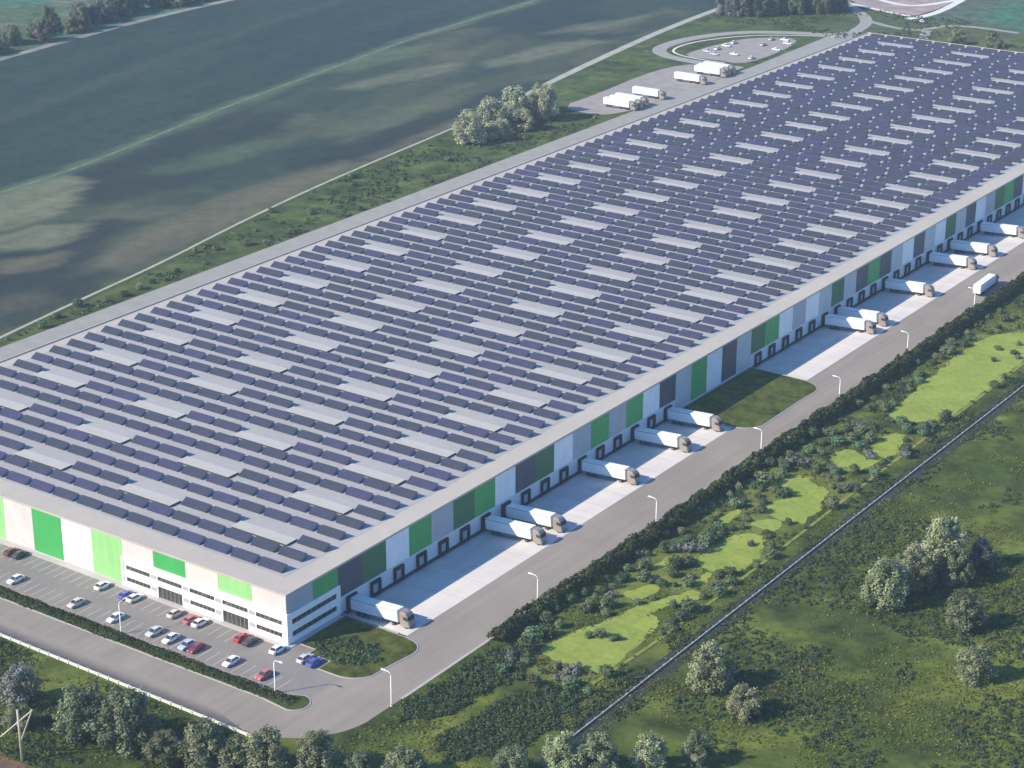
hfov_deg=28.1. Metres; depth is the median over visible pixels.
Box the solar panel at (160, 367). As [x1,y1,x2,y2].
[138,359,165,371]
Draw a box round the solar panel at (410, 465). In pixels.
[397,459,424,472]
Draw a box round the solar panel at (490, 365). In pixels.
[478,360,501,370]
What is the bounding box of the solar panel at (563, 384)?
[550,378,576,389]
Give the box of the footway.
[0,539,342,649]
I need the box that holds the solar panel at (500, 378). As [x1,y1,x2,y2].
[488,373,512,384]
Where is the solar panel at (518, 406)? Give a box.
[508,401,533,412]
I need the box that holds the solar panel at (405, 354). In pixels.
[393,349,416,359]
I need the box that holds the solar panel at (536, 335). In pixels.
[522,330,549,341]
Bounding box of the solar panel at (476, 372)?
[463,367,487,377]
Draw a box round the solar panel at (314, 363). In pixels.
[302,358,325,368]
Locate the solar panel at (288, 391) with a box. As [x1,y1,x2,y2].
[277,385,300,397]
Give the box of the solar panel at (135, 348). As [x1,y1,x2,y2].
[125,343,146,354]
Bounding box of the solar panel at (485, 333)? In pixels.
[473,328,496,338]
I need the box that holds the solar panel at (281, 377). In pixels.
[271,372,294,383]
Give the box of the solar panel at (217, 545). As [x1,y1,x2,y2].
[203,538,231,553]
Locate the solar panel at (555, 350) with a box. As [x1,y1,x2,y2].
[543,345,566,355]
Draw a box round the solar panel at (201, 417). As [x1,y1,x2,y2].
[186,410,214,423]
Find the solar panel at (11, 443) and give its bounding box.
[0,436,24,450]
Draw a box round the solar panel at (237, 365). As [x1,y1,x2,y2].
[226,360,248,370]
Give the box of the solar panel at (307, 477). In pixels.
[293,471,320,484]
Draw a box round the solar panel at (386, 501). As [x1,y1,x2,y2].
[372,495,399,508]
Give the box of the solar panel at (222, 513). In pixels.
[209,506,240,522]
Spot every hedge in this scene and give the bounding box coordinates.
[0,585,299,705]
[486,271,1023,642]
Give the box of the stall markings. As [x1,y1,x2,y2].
[0,544,290,688]
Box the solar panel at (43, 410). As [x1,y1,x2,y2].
[28,403,57,416]
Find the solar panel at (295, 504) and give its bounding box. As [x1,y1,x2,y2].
[282,497,309,512]
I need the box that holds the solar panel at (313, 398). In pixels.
[299,392,324,403]
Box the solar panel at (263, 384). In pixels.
[254,379,277,390]
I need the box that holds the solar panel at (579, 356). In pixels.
[567,351,591,361]
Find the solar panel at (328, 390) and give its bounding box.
[316,385,340,396]
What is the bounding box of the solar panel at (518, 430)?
[503,423,533,436]
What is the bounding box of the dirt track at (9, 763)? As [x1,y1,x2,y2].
[0,756,32,767]
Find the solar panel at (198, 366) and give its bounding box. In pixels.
[188,361,210,372]
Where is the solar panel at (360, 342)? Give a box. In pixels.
[349,337,371,347]
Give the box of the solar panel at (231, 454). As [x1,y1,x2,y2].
[219,448,244,461]
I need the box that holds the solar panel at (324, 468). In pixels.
[311,461,337,475]
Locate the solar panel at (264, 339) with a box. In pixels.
[253,334,275,344]
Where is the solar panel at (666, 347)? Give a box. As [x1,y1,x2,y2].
[654,342,678,352]
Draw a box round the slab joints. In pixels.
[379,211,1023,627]
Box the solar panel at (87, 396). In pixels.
[77,391,100,402]
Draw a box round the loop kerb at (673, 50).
[672,35,833,62]
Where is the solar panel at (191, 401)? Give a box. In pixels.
[180,395,203,407]
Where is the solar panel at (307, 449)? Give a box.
[293,442,322,456]
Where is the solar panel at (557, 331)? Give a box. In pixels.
[546,326,569,336]
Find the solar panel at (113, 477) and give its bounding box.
[99,470,128,484]
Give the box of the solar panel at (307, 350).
[296,345,318,355]
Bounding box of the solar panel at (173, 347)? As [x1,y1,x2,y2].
[162,342,184,352]
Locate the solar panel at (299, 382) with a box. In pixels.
[293,378,317,389]
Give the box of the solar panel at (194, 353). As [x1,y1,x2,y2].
[183,348,205,358]
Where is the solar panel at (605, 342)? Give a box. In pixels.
[593,337,617,347]
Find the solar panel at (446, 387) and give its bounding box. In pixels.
[434,381,458,392]
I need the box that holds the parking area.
[0,543,342,697]
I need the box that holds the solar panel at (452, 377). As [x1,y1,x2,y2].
[438,371,466,383]
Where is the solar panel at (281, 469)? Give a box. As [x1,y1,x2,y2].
[268,463,294,476]
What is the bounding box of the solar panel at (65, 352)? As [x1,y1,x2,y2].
[49,345,70,356]
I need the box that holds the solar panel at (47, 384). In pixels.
[35,378,57,389]
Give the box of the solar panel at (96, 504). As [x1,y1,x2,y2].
[76,495,102,509]
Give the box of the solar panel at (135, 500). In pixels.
[121,493,148,507]
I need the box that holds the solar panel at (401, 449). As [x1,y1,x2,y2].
[388,443,414,455]
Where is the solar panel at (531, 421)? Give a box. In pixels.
[519,415,544,427]
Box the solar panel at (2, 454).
[0,451,5,459]
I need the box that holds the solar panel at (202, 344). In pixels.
[189,338,216,350]
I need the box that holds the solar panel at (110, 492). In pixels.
[97,485,123,499]
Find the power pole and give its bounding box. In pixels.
[0,709,32,761]
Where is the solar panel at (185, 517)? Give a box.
[172,510,199,524]
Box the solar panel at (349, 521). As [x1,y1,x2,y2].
[335,514,363,529]
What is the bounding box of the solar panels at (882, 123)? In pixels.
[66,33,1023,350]
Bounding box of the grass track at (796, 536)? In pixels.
[586,362,1023,686]
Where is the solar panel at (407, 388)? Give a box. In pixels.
[394,382,419,394]
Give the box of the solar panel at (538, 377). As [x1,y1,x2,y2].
[526,372,550,383]
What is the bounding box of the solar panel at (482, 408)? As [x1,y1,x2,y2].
[467,402,493,413]
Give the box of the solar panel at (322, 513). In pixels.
[308,506,336,520]
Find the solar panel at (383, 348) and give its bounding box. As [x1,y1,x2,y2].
[371,343,394,353]
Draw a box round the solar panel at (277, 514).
[263,507,291,522]
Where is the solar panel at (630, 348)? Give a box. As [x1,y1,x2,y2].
[617,343,641,353]
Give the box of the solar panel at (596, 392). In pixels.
[576,384,601,396]
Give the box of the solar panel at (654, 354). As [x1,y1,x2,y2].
[642,349,666,359]
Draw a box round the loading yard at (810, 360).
[348,206,1023,635]
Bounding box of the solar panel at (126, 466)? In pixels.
[114,459,139,472]
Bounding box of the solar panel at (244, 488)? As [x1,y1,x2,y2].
[230,481,257,495]
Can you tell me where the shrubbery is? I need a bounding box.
[313,636,383,666]
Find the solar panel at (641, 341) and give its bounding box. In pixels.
[630,336,653,347]
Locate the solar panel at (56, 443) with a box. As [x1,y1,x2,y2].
[44,437,68,449]
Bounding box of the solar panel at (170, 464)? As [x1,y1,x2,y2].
[157,458,182,471]
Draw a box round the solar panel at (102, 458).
[90,452,115,464]
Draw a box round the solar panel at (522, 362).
[508,357,535,368]
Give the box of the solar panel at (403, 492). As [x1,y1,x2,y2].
[389,485,417,499]
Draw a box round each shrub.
[5,335,10,340]
[36,318,46,327]
[51,312,59,318]
[72,298,83,307]
[120,289,129,296]
[135,281,143,289]
[148,278,156,283]
[212,244,220,250]
[240,237,250,245]
[267,207,273,212]
[285,226,295,234]
[305,208,314,214]
[339,210,346,216]
[348,171,356,178]
[351,180,357,186]
[444,155,453,160]
[496,662,511,673]
[505,647,516,661]
[512,670,526,679]
[517,135,528,139]
[518,633,539,653]
[520,657,531,664]
[523,626,543,643]
[526,672,542,687]
[537,610,554,622]
[538,622,546,628]
[540,623,558,637]
[550,659,561,670]
[552,672,571,680]
[554,617,565,628]
[561,689,571,696]
[562,660,581,676]
[562,675,579,689]
[565,593,576,602]
[577,602,592,613]
[580,586,589,595]
[582,685,593,695]
[583,631,593,638]
[585,597,597,608]
[590,593,599,600]
[591,627,606,637]
[597,593,615,608]
[598,586,607,593]
[598,664,615,678]
[600,574,610,581]
[600,607,610,616]
[605,591,617,596]
[609,583,617,588]
[613,633,622,640]
[617,571,630,582]
[622,563,634,571]
[633,597,641,604]
[634,548,650,555]
[636,558,651,570]
[636,569,650,582]
[647,577,655,583]
[649,593,655,600]
[655,578,669,587]
[659,530,669,538]
[659,540,672,552]
[663,619,674,627]
[665,555,684,569]
[667,566,679,577]
[667,624,678,632]
[668,599,678,607]
[669,543,688,551]
[669,616,678,621]
[670,538,678,544]
[674,609,689,621]
[676,537,688,545]
[678,527,686,533]
[679,575,694,587]
[679,596,700,614]
[682,554,694,565]
[683,539,709,552]
[684,533,696,543]
[697,531,714,547]
[700,592,706,599]
[703,525,719,533]
[706,531,719,542]
[707,516,716,523]
[709,581,723,586]
[709,584,727,596]
[712,521,724,530]
[714,569,726,578]
[717,529,725,536]
[723,565,738,576]
[724,574,737,585]
[725,490,733,497]
[726,495,743,508]
[728,525,736,530]
[734,481,742,490]
[738,521,744,529]
[740,515,750,521]
[747,539,753,546]
[749,479,760,488]
[751,469,761,478]
[753,492,761,497]
[753,562,760,567]
[754,503,767,513]
[755,469,776,484]
[757,485,763,491]
[759,497,768,505]
[761,547,778,559]
[764,457,775,466]
[766,540,780,548]
[768,485,776,492]
[770,479,778,485]
[774,487,788,497]
[775,467,787,478]
[777,456,792,467]
[778,461,791,472]
[783,486,792,493]
[784,450,794,456]
[785,517,792,524]
[786,453,812,468]
[802,443,814,453]
[802,523,808,528]
[807,426,818,437]
[810,460,823,472]
[818,438,826,445]
[819,449,825,455]
[821,425,836,436]
[821,472,831,477]
[824,494,842,510]
[828,482,836,488]
[829,435,844,446]
[830,466,841,474]
[832,474,842,480]
[837,481,851,492]
[839,421,851,432]
[842,432,860,443]
[844,415,854,423]
[848,463,860,474]
[850,419,867,427]
[851,483,859,492]
[852,440,866,449]
[853,398,863,406]
[853,425,866,434]
[860,477,867,482]
[862,448,877,459]
[864,404,872,411]
[864,430,880,442]
[866,423,878,431]
[869,395,876,400]
[869,466,882,478]
[875,399,886,405]
[880,402,889,411]
[881,383,890,390]
[885,416,894,422]
[888,399,897,405]
[895,416,909,425]
[897,446,910,457]
[900,443,912,451]
[901,423,913,433]
[913,370,921,376]
[915,376,925,383]
[916,421,930,431]
[917,428,929,436]
[927,418,937,427]
[938,353,945,359]
[938,409,953,421]
[939,344,954,355]
[944,337,955,345]
[959,339,969,346]
[988,379,1000,387]
[994,345,1002,349]
[995,323,1002,328]
[997,307,1003,313]
[999,313,1009,321]
[1010,349,1018,354]
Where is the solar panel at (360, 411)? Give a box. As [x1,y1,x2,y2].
[347,405,372,417]
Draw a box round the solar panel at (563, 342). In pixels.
[549,336,576,347]
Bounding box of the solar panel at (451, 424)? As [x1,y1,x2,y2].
[437,418,462,430]
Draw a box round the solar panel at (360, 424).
[344,417,373,430]
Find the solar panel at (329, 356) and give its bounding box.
[318,351,341,361]
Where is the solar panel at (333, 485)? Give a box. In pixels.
[319,478,346,492]
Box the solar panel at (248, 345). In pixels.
[237,340,259,351]
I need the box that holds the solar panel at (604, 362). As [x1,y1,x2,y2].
[591,357,615,367]
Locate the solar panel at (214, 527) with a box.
[197,519,225,533]
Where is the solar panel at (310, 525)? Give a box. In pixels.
[289,516,317,530]
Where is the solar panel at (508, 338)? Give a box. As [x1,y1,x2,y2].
[496,333,519,344]
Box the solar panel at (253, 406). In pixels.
[242,401,267,412]
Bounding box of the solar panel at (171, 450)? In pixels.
[157,443,186,457]
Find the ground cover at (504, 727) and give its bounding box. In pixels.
[0,299,1023,767]
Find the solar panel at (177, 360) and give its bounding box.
[166,355,188,365]
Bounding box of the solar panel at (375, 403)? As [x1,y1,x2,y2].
[363,397,388,409]
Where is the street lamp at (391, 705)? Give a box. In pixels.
[381,668,392,706]
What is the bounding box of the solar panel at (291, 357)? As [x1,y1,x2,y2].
[280,352,303,362]
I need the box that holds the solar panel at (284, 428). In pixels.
[273,422,298,435]
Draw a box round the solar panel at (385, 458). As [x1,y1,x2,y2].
[371,451,398,464]
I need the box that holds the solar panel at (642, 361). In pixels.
[628,355,657,367]
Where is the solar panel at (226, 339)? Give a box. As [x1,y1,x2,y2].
[215,334,238,345]
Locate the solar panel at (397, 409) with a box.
[387,404,412,416]
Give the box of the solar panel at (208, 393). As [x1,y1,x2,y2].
[197,388,221,399]
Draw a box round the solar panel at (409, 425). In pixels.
[396,419,421,431]
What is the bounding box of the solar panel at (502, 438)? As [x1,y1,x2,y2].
[488,432,514,444]
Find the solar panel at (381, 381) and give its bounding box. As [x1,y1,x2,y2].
[371,376,395,387]
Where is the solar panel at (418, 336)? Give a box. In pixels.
[405,331,431,342]
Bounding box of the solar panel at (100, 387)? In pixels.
[85,380,112,393]
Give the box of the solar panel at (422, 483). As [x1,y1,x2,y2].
[406,475,438,490]
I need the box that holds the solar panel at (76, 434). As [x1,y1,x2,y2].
[64,428,88,441]
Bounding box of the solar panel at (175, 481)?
[162,474,188,488]
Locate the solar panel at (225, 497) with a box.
[211,491,238,505]
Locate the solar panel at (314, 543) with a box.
[296,534,329,551]
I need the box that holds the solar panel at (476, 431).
[462,425,488,437]
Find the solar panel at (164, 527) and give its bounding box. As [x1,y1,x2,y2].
[151,520,178,535]
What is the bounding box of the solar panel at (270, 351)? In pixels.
[259,346,281,356]
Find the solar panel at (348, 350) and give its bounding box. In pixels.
[335,344,362,356]
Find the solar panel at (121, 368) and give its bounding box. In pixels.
[111,363,133,373]
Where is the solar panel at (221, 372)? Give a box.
[209,367,232,378]
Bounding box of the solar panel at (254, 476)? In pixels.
[238,468,268,483]
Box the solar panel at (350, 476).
[337,469,363,482]
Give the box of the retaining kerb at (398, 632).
[341,367,799,633]
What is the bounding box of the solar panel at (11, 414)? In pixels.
[0,408,22,419]
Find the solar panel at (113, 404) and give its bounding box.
[99,397,123,409]
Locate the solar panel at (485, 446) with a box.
[473,440,499,453]
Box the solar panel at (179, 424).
[166,418,190,430]
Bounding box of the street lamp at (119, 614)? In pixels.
[118,597,126,631]
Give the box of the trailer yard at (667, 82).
[567,64,720,114]
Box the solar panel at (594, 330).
[582,325,605,335]
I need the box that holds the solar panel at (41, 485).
[29,479,54,492]
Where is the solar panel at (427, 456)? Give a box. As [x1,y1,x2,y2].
[414,450,441,463]
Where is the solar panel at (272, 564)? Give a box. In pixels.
[257,556,287,572]
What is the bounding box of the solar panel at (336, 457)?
[321,450,350,464]
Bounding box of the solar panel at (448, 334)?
[437,329,459,339]
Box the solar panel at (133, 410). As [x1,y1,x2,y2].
[121,404,145,416]
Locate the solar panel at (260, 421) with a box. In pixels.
[249,416,273,427]
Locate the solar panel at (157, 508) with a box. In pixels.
[146,502,173,516]
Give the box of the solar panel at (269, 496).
[256,489,283,503]
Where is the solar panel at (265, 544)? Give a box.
[250,536,279,552]
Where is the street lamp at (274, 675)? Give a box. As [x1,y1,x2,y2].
[273,661,282,691]
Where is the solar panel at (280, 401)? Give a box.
[265,395,292,407]
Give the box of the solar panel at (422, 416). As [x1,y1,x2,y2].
[412,411,437,423]
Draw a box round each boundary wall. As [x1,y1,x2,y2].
[0,633,249,736]
[546,385,1023,757]
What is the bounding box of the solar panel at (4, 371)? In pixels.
[0,366,16,377]
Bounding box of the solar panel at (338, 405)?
[323,399,348,410]
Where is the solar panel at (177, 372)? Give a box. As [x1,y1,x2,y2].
[164,366,191,378]
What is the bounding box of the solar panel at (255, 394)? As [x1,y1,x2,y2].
[238,387,266,399]
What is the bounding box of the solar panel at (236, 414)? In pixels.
[225,409,250,421]
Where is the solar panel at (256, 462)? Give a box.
[243,455,269,468]
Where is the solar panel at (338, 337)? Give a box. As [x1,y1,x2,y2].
[326,332,349,342]
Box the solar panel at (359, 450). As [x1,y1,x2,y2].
[346,444,372,456]
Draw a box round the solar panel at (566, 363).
[553,358,577,368]
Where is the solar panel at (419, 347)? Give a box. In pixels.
[408,342,431,352]
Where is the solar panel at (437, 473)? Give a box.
[424,467,451,480]
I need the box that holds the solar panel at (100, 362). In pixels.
[90,357,111,367]
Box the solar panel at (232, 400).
[220,394,243,406]
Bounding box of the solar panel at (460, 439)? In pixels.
[446,433,473,445]
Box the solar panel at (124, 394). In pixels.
[111,388,139,401]
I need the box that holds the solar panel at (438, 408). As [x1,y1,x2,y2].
[420,401,449,414]
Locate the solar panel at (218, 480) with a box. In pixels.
[205,473,232,487]
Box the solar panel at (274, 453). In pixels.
[261,446,287,459]
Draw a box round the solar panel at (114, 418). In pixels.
[102,412,126,424]
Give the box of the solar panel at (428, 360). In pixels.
[416,355,440,365]
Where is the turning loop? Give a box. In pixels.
[652,31,842,69]
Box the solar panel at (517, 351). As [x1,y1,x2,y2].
[506,346,529,356]
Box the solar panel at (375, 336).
[363,331,386,341]
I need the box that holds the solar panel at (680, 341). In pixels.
[666,335,693,346]
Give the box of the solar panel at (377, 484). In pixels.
[363,477,390,491]
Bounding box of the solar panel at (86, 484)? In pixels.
[73,477,99,491]
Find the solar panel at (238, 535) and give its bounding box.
[223,527,252,542]
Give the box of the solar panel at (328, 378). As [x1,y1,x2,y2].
[314,372,341,384]
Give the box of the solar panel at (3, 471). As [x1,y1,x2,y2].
[0,467,8,476]
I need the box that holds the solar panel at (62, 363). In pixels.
[51,358,73,368]
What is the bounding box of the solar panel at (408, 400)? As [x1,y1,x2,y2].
[392,393,420,406]
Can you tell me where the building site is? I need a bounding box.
[852,0,950,14]
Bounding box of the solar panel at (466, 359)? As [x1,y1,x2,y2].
[454,354,477,364]
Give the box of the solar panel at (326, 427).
[314,421,339,433]
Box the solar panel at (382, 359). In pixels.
[361,351,387,363]
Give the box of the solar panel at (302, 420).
[290,414,314,426]
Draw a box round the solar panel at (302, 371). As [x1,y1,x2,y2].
[288,365,315,377]
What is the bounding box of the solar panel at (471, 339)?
[459,334,482,345]
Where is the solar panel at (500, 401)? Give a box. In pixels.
[482,394,507,405]
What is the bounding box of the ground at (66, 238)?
[0,0,1023,767]
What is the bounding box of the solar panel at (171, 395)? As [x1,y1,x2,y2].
[157,389,181,400]
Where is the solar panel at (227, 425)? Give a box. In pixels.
[212,418,241,431]
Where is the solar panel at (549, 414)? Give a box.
[533,407,559,419]
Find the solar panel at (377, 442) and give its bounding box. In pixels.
[363,435,389,448]
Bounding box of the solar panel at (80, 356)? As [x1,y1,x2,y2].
[69,351,91,361]
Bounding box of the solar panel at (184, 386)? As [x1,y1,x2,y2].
[175,381,198,393]
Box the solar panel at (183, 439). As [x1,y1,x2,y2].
[171,433,196,446]
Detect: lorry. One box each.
[350,594,415,628]
[485,515,546,544]
[506,503,566,532]
[581,458,640,484]
[603,96,637,110]
[609,94,643,108]
[615,92,648,106]
[632,86,665,99]
[634,427,691,452]
[667,407,723,431]
[674,71,706,84]
[694,64,727,77]
[698,63,730,75]
[703,61,735,73]
[825,314,876,333]
[838,306,888,326]
[885,278,934,296]
[929,252,977,269]
[950,239,997,256]
[973,273,998,295]
[980,222,1023,238]
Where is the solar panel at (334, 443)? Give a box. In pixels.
[321,437,346,449]
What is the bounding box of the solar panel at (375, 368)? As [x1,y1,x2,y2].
[363,363,387,373]
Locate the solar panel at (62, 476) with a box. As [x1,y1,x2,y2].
[49,469,75,483]
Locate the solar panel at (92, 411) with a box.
[81,405,104,417]
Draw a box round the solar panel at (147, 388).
[135,383,158,394]
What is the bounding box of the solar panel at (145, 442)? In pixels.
[130,435,159,448]
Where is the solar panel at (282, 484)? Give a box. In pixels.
[267,477,297,492]
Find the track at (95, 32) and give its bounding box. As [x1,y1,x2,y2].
[0,0,232,60]
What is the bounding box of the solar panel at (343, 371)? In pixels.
[325,364,348,375]
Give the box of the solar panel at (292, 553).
[277,545,307,561]
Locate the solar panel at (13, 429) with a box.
[0,423,24,435]
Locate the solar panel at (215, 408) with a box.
[202,402,226,414]
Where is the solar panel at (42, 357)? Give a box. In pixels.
[31,352,52,362]
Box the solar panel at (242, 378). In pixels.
[231,373,255,384]
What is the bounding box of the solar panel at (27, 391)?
[16,386,39,397]
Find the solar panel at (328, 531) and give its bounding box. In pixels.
[316,524,345,539]
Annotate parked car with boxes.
[3,547,20,556]
[6,574,24,584]
[11,550,28,559]
[67,597,85,608]
[93,581,111,590]
[106,612,124,622]
[117,590,135,599]
[125,593,143,602]
[145,625,163,636]
[161,632,179,643]
[166,608,184,618]
[177,638,195,650]
[182,614,199,624]
[187,641,205,653]
[191,617,208,627]
[222,655,239,667]
[233,632,251,642]
[241,636,259,646]
[255,668,273,680]
[268,644,286,654]
[296,653,313,663]
[305,657,323,667]
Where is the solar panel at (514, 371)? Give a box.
[502,366,526,377]
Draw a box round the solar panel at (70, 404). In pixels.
[59,399,82,410]
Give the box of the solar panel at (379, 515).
[353,504,385,520]
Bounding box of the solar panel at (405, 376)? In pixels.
[387,369,410,380]
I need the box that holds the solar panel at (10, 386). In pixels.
[0,379,17,391]
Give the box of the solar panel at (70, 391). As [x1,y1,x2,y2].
[56,385,79,396]
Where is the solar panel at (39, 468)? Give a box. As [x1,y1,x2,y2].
[26,462,51,475]
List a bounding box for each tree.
[0,38,9,52]
[0,661,43,704]
[0,703,33,732]
[1,23,19,40]
[5,26,22,45]
[24,23,40,37]
[32,17,53,42]
[40,4,58,32]
[50,12,61,31]
[51,682,105,746]
[61,13,84,33]
[70,2,92,17]
[72,5,91,30]
[86,5,96,22]
[89,0,109,23]
[93,685,163,759]
[101,711,145,735]
[104,0,124,15]
[104,4,119,20]
[116,0,132,16]
[132,0,139,10]
[134,0,145,9]
[142,728,182,767]
[145,0,158,8]
[156,0,168,6]
[168,0,187,6]
[175,715,232,767]
[210,732,250,767]
[240,724,292,767]
[294,728,343,767]
[336,747,378,767]
[378,743,431,767]
[452,107,486,144]
[475,96,509,132]
[484,118,513,139]
[491,744,537,767]
[501,84,530,122]
[507,108,535,131]
[523,84,559,120]
[527,82,551,109]
[538,730,587,767]
[572,730,620,767]
[629,731,668,767]
[680,730,715,767]
[686,639,735,695]
[715,0,735,16]
[726,682,763,721]
[731,0,751,16]
[732,0,754,16]
[749,0,765,16]
[751,0,774,16]
[760,0,778,15]
[775,0,789,11]
[780,0,802,13]
[785,0,805,13]
[804,0,812,10]
[809,0,830,12]
[811,0,828,14]
[829,0,846,10]
[829,0,850,10]
[859,554,910,613]
[896,541,936,593]
[920,514,970,574]
[937,547,975,586]
[943,588,990,634]
[947,29,966,44]
[954,643,998,686]
[969,538,994,568]
[984,30,999,47]
[991,38,1008,49]
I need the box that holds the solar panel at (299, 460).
[286,454,312,467]
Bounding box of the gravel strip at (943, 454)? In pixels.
[537,382,1023,756]
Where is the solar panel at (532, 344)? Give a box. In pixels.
[520,339,543,349]
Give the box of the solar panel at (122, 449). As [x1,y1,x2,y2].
[110,443,134,455]
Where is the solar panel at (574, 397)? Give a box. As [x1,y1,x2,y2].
[562,392,587,403]
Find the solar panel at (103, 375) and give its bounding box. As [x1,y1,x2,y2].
[93,370,115,381]
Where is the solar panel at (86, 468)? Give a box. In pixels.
[72,461,100,475]
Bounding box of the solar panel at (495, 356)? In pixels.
[482,350,508,361]
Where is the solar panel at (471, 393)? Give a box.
[458,388,483,399]
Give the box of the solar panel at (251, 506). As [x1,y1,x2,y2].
[237,499,264,513]
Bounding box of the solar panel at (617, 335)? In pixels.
[606,331,629,341]
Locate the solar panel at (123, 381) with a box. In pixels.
[114,376,137,387]
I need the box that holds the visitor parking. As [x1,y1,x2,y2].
[686,38,795,62]
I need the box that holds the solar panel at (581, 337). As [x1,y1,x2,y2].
[569,332,593,342]
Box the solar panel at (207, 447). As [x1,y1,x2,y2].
[195,440,220,453]
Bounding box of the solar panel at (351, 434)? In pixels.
[338,428,364,441]
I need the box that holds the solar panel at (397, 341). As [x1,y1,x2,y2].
[385,336,408,346]
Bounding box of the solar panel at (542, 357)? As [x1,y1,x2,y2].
[529,352,553,362]
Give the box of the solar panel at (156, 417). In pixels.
[143,411,167,423]
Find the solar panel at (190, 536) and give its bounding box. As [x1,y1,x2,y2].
[177,529,205,544]
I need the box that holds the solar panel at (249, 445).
[237,439,262,452]
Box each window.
[126,565,149,576]
[127,577,150,588]
[158,577,181,588]
[190,588,213,600]
[191,600,214,612]
[223,600,247,612]
[256,612,281,624]
[257,624,281,636]
[292,594,335,623]
[293,606,336,635]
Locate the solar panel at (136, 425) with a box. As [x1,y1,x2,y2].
[125,419,149,431]
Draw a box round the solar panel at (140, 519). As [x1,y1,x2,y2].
[126,512,152,526]
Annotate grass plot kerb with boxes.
[299,616,417,678]
[683,367,816,428]
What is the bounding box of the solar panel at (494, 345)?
[483,340,506,350]
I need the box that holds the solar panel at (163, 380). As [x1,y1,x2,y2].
[153,375,176,386]
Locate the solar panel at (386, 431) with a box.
[372,425,401,438]
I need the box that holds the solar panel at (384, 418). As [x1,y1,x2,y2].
[371,412,396,424]
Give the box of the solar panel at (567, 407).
[547,399,576,412]
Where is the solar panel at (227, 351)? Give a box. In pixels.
[214,345,241,357]
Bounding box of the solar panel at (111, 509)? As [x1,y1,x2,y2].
[101,503,127,517]
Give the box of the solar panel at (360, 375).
[348,370,371,381]
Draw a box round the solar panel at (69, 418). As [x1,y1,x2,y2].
[55,411,83,425]
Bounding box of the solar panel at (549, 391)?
[537,385,561,397]
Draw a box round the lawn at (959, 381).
[540,331,1023,673]
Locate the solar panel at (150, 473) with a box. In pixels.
[137,467,163,480]
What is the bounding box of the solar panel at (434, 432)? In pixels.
[421,426,447,438]
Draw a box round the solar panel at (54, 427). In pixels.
[42,421,66,433]
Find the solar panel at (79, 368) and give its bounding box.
[72,364,94,375]
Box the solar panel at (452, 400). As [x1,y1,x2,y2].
[443,395,468,407]
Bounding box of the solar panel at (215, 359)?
[204,354,227,364]
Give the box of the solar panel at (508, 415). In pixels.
[493,408,519,420]
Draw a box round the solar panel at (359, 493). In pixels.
[345,486,373,500]
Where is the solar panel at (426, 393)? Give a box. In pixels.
[419,389,443,400]
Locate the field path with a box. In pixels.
[0,4,726,338]
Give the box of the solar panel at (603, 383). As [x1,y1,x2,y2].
[589,377,618,389]
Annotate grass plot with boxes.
[301,616,416,677]
[682,368,815,427]
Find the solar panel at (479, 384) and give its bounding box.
[465,378,493,390]
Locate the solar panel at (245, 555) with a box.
[230,547,259,563]
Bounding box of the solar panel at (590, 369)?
[578,364,602,374]
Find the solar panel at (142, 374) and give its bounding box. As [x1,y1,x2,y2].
[132,369,154,380]
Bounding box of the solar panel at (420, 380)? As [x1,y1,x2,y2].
[410,375,434,386]
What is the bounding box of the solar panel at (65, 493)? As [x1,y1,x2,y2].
[52,486,78,500]
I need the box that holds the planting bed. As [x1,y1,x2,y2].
[0,588,308,709]
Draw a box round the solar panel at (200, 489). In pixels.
[186,482,213,496]
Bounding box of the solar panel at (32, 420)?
[20,415,44,426]
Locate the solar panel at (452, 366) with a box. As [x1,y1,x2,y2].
[440,361,463,371]
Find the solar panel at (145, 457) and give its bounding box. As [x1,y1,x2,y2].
[133,450,158,463]
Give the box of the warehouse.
[0,32,1023,644]
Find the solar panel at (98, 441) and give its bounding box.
[86,435,111,448]
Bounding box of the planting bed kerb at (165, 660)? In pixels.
[0,588,310,710]
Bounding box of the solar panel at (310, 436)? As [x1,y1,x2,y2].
[296,430,322,442]
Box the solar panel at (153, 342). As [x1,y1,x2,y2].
[141,336,163,347]
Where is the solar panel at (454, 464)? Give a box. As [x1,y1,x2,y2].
[440,457,467,470]
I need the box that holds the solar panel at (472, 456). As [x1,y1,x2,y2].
[456,449,487,463]
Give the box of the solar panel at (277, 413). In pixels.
[266,407,291,419]
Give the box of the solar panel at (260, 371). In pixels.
[248,366,271,377]
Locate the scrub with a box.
[16,9,973,335]
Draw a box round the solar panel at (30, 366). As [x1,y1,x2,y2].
[13,359,42,372]
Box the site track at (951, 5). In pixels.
[851,0,964,19]
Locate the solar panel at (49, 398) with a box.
[37,392,60,403]
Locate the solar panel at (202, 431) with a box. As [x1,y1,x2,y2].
[189,425,214,437]
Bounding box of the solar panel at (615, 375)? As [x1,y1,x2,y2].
[603,370,627,381]
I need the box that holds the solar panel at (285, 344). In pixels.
[274,339,297,349]
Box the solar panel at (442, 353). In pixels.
[431,348,454,358]
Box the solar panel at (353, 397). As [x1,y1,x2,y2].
[339,391,364,402]
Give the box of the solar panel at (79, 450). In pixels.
[67,444,92,457]
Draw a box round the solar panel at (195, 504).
[181,496,211,512]
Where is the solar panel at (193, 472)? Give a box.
[181,465,207,479]
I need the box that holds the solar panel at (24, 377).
[14,372,37,383]
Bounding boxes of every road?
[0,32,853,360]
[0,242,1023,737]
[841,0,1019,39]
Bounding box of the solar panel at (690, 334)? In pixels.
[678,329,702,339]

